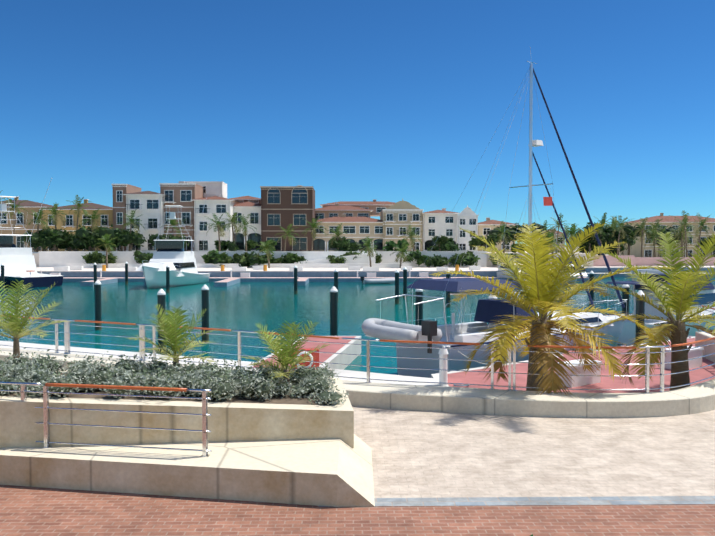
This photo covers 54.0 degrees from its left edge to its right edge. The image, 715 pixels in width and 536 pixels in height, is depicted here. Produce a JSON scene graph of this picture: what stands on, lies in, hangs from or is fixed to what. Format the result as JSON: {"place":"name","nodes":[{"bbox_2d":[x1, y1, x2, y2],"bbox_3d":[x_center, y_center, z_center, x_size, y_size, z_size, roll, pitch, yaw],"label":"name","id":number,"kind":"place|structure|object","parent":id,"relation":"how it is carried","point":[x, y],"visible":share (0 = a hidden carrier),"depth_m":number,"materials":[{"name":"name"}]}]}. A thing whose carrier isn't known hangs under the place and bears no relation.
{"place":"outdoors","nodes":[
{"label":"outdoors","id":0,"kind":"place"},
{"bbox_2d":[315,203,372,219],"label":"building","id":1,"kind":"structure","parent":0,"point":[336,210],"depth_m":150.51,"materials":[{"name":"paint"}]},
{"bbox_2d":[313,214,382,250],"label":"building","id":2,"kind":"structure","parent":0,"point":[358,229],"depth_m":141.67,"materials":[{"name":"paint"}]},
{"bbox_2d":[0,277,714,374],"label":"water","id":3,"kind":"structure","parent":0,"point":[248,306],"depth_m":54.57,"materials":[{"name":"teal liquid"}]},
{"bbox_2d":[0,178,62,287],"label":"yacht","id":4,"kind":"object","parent":3,"relation":"in","point":[19,264],"visible":0.9,"depth_m":88.04,"materials":[{"name":"white plastic"}]},
{"bbox_2d":[136,190,209,288],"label":"motor yacht","id":5,"kind":"object","parent":3,"relation":"in","point":[177,258],"visible":1,"depth_m":87.66,"materials":[{"name":"white paint"}]},
{"bbox_2d":[360,277,394,283],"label":"rib","id":6,"kind":"object","parent":3,"relation":"in","point":[380,281],"visible":0.94,"depth_m":92.74,"materials":[{"name":"white paint"}]},
{"bbox_2d":[63,273,714,286],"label":"docks","id":7,"kind":"object","parent":3,"relation":"on","point":[217,281],"visible":0.38,"depth_m":97.27,"materials":[{"name":"beige concrete"}]},
{"bbox_2d":[40,266,703,387],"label":"marina fittings","id":8,"kind":"object","parent":7,"relation":"on","point":[588,380],"visible":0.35,"depth_m":21.64,"materials":[{"name":"white paint"}]},
{"bbox_2d":[361,50,627,377],"bbox_3d":[6.941,-1.744,29.048,14.965,14.901,4.181,-1,2,-33],"label":"sailboat","id":9,"kind":"object","parent":3,"relation":"on","point":[488,310],"visible":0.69,"depth_m":26.88,"materials":[{"name":"blue"}]},
{"bbox_2d":[496,255,522,278],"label":"cruiser","id":10,"kind":"object","parent":3,"relation":"on","point":[501,272],"visible":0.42,"depth_m":99.25,"materials":[{"name":"white plastic"}]},
{"bbox_2d":[553,255,587,284],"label":"cruiser","id":11,"kind":"object","parent":3,"relation":"on","point":[584,273],"visible":0.06,"depth_m":88.70,"materials":[{"name":"white plastic"}]},
{"bbox_2d":[607,269,714,344],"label":"boat","id":12,"kind":"object","parent":3,"relation":"in","point":[629,326],"visible":0.23,"depth_m":37.27,"materials":[{"name":"white plastic"}]},
{"bbox_2d":[0,336,714,392],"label":"promenade","id":13,"kind":"structure","parent":0,"point":[604,383],"depth_m":23.72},
{"bbox_2d":[291,348,318,371],"bbox_3d":[-1.779,3.116,23.718,0.950,0.720,0.445,0,2,-7],"label":"life ring cabinet","id":14,"kind":"object","parent":13,"relation":"on","point":[315,355],"visible":0.52,"depth_m":23.61,"materials":[{"name":"red paint"}]},
{"bbox_2d":[0,332,714,417],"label":"curb wall","id":15,"kind":"structure","parent":13,"relation":"on","point":[697,398],"depth_m":15.70,"materials":[{"name":"stone"}]},
{"bbox_2d":[0,305,714,393],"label":"railing","id":16,"kind":"object","parent":15,"relation":"on","point":[142,357],"visible":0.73,"depth_m":16.91,"materials":[{"name":"silver metal"}]},
{"bbox_2d":[438,345,448,385],"bbox_3d":[2.609,2.952,21.299,0.304,1.200,0.320,0,2,-1],"label":"power pedestal","id":17,"kind":"object","parent":13,"relation":"on","point":[443,375],"visible":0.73,"depth_m":21.20,"materials":[{"name":"white paint"}]},
{"bbox_2d":[426,222,676,395],"bbox_3d":[4.484,1.276,17.012,5.899,4.826,5.822,0,2,-1],"label":"palm","id":18,"kind":"object","parent":13,"relation":"on","point":[540,277],"visible":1,"depth_m":16.73,"materials":[{"name":"green plant"}]},
{"bbox_2d":[573,232,714,390],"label":"palm","id":19,"kind":"object","parent":13,"relation":"on","point":[679,301],"visible":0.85,"depth_m":18.91,"materials":[{"name":"green plant"}]},
{"bbox_2d":[320,199,394,215],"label":"building","id":20,"kind":"structure","parent":0,"point":[375,206],"depth_m":159.59,"materials":[{"name":"paint"}]},
{"bbox_2d":[0,0,714,245],"label":"sky","id":21,"kind":"structure","parent":0,"point":[395,101],"materials":[{"name":"blue"}]},
{"bbox_2d":[37,247,714,506],"bbox_3d":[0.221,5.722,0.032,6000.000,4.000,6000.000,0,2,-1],"label":"quay wall","id":22,"kind":"structure","parent":0,"point":[274,274],"depth_m":100.83,"materials":[{"name":"beige concrete"}]},
{"bbox_2d":[0,434,374,506],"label":"stone platform","id":23,"kind":"structure","parent":22,"relation":"on","point":[329,472],"depth_m":10.59,"materials":[{"name":"stone"}]},
{"bbox_2d":[0,381,211,456],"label":"railing","id":24,"kind":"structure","parent":23,"relation":"on","point":[47,423],"depth_m":11.08,"materials":[{"name":"silver metal"}]},
{"bbox_2d":[0,369,353,447],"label":"planter wall","id":25,"kind":"structure","parent":23,"relation":"on","point":[237,418],"depth_m":11.59,"materials":[{"name":"stone"}]},
{"bbox_2d":[0,280,68,357],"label":"planter palm","id":26,"kind":"object","parent":25,"relation":"on","point":[13,323],"visible":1,"depth_m":14.61,"materials":[{"name":"green plant"}]},
{"bbox_2d":[127,304,217,366],"bbox_3d":[-3.637,1.468,13.888,1.807,1.500,1.757,-1,2,-21],"label":"planter palm","id":27,"kind":"object","parent":25,"relation":"on","point":[171,331],"visible":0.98,"depth_m":13.84,"materials":[{"name":"green plant"}]},
{"bbox_2d":[0,347,348,404],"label":"planter shrubs","id":28,"kind":"object","parent":25,"relation":"on","point":[223,383],"visible":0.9,"depth_m":12.46,"materials":[{"name":"green plant"}]},
{"bbox_2d":[240,320,328,390],"bbox_3d":[-1.347,1.665,13.179,1.744,1.385,1.707,0,2,-1],"label":"planter palm","id":29,"kind":"object","parent":25,"relation":"on","point":[287,351],"visible":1,"depth_m":13.15,"materials":[{"name":"green plant"}]},
{"bbox_2d":[21,224,524,266],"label":"bushes","id":30,"kind":"object","parent":22,"relation":"on","point":[83,237],"visible":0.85,"depth_m":125.58,"materials":[{"name":"green plant"}]},
{"bbox_2d":[32,251,593,266],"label":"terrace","id":31,"kind":"structure","parent":22,"relation":"on","point":[36,258],"depth_m":124.84,"materials":[{"name":"beige concrete"}]},
{"bbox_2d":[0,196,53,251],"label":"building","id":32,"kind":"structure","parent":31,"relation":"on","point":[30,207],"depth_m":150.42,"materials":[{"name":"paint"}]},
{"bbox_2d":[40,199,112,250],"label":"building","id":33,"kind":"structure","parent":31,"relation":"on","point":[70,224],"depth_m":145.64,"materials":[{"name":"paint"}]},
{"bbox_2d":[111,184,141,250],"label":"building","id":34,"kind":"structure","parent":31,"relation":"on","point":[119,203],"depth_m":136.76,"materials":[{"name":"paint"}]},
{"bbox_2d":[122,191,164,250],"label":"building","id":35,"kind":"structure","parent":31,"relation":"on","point":[148,206],"depth_m":135.90,"materials":[{"name":"paint"}]},
{"bbox_2d":[159,181,204,250],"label":"building","id":36,"kind":"structure","parent":31,"relation":"on","point":[182,194],"depth_m":137.44,"materials":[{"name":"paint"}]},
{"bbox_2d":[185,181,226,197],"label":"building","id":37,"kind":"structure","parent":36,"relation":"on","point":[214,188],"depth_m":145.89,"materials":[{"name":"paint"}]},
{"bbox_2d":[190,194,239,250],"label":"building","id":38,"kind":"structure","parent":31,"relation":"on","point":[218,205],"depth_m":136.65,"materials":[{"name":"paint"}]},
{"bbox_2d":[233,202,260,250],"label":"building","id":39,"kind":"structure","parent":31,"relation":"on","point":[244,209],"depth_m":140.29,"materials":[{"name":"paint"}]},
{"bbox_2d":[229,196,260,204],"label":"building","id":40,"kind":"structure","parent":39,"relation":"on","point":[243,199],"depth_m":147.08,"materials":[{"name":"paint"}]},
{"bbox_2d":[260,185,314,250],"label":"building","id":41,"kind":"structure","parent":31,"relation":"on","point":[284,207],"depth_m":138.35,"materials":[{"name":"paint"}]},
{"bbox_2d":[380,199,422,250],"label":"building","id":42,"kind":"structure","parent":31,"relation":"on","point":[396,217],"depth_m":140.77,"materials":[{"name":"paint"}]},
{"bbox_2d":[456,205,478,250],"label":"building","id":43,"kind":"structure","parent":31,"relation":"on","point":[464,217],"depth_m":142.03,"materials":[{"name":"paint"}]},
{"bbox_2d":[478,218,517,251],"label":"building","id":44,"kind":"structure","parent":31,"relation":"on","point":[485,228],"depth_m":150.22,"materials":[{"name":"paint"}]},
{"bbox_2d":[1,262,644,350],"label":"pilings","id":45,"kind":"object","parent":22,"relation":"on","point":[161,300],"visible":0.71,"depth_m":36.63,"materials":[{"name":"black paint"}]},
{"bbox_2d":[0,485,714,535],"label":"terracotta paving","id":46,"kind":"structure","parent":22,"relation":"on","point":[32,511],"depth_m":9.57,"materials":[{"name":"red brick"}]},
{"bbox_2d":[2,210,714,256],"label":"trees","id":47,"kind":"object","parent":22,"relation":"on","point":[620,232],"visible":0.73,"depth_m":140.25,"materials":[{"name":"green plant"}]},
{"bbox_2d":[36,266,714,271],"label":"quay","id":48,"kind":"structure","parent":22,"relation":"on","point":[414,269],"depth_m":110.74,"materials":[{"name":"beige concrete"}]},
{"bbox_2d":[0,190,580,267],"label":"palms","id":49,"kind":"object","parent":48,"relation":"on","point":[265,248],"visible":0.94,"depth_m":127.46,"materials":[{"name":"green plant"}]},
{"bbox_2d":[32,251,714,270],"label":"walls","id":50,"kind":"structure","parent":48,"relation":"on","point":[64,260],"depth_m":123.04,"materials":[{"name":"white paint"}]},
{"bbox_2d":[319,496,714,506],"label":"paving border","id":51,"kind":"object","parent":22,"relation":"on","point":[494,501],"depth_m":10.19,"materials":[{"name":"stone"}]},
{"bbox_2d":[352,406,714,497],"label":"pale paving","id":52,"kind":"structure","parent":22,"relation":"on","point":[424,454],"depth_m":12.50,"materials":[{"name":"beige stone"}]},
{"bbox_2d":[539,229,564,251],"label":"building","id":53,"kind":"structure","parent":22,"relation":"on","point":[561,243],"depth_m":185.68,"materials":[{"name":"paint"}]},
{"bbox_2d":[620,213,714,256],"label":"building","id":54,"kind":"structure","parent":22,"relation":"on","point":[635,249],"depth_m":206.41,"materials":[{"name":"paint"}]},
{"bbox_2d":[422,208,458,250],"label":"building","id":55,"kind":"structure","parent":0,"point":[434,222],"depth_m":143.94,"materials":[{"name":"paint"}]}
]}

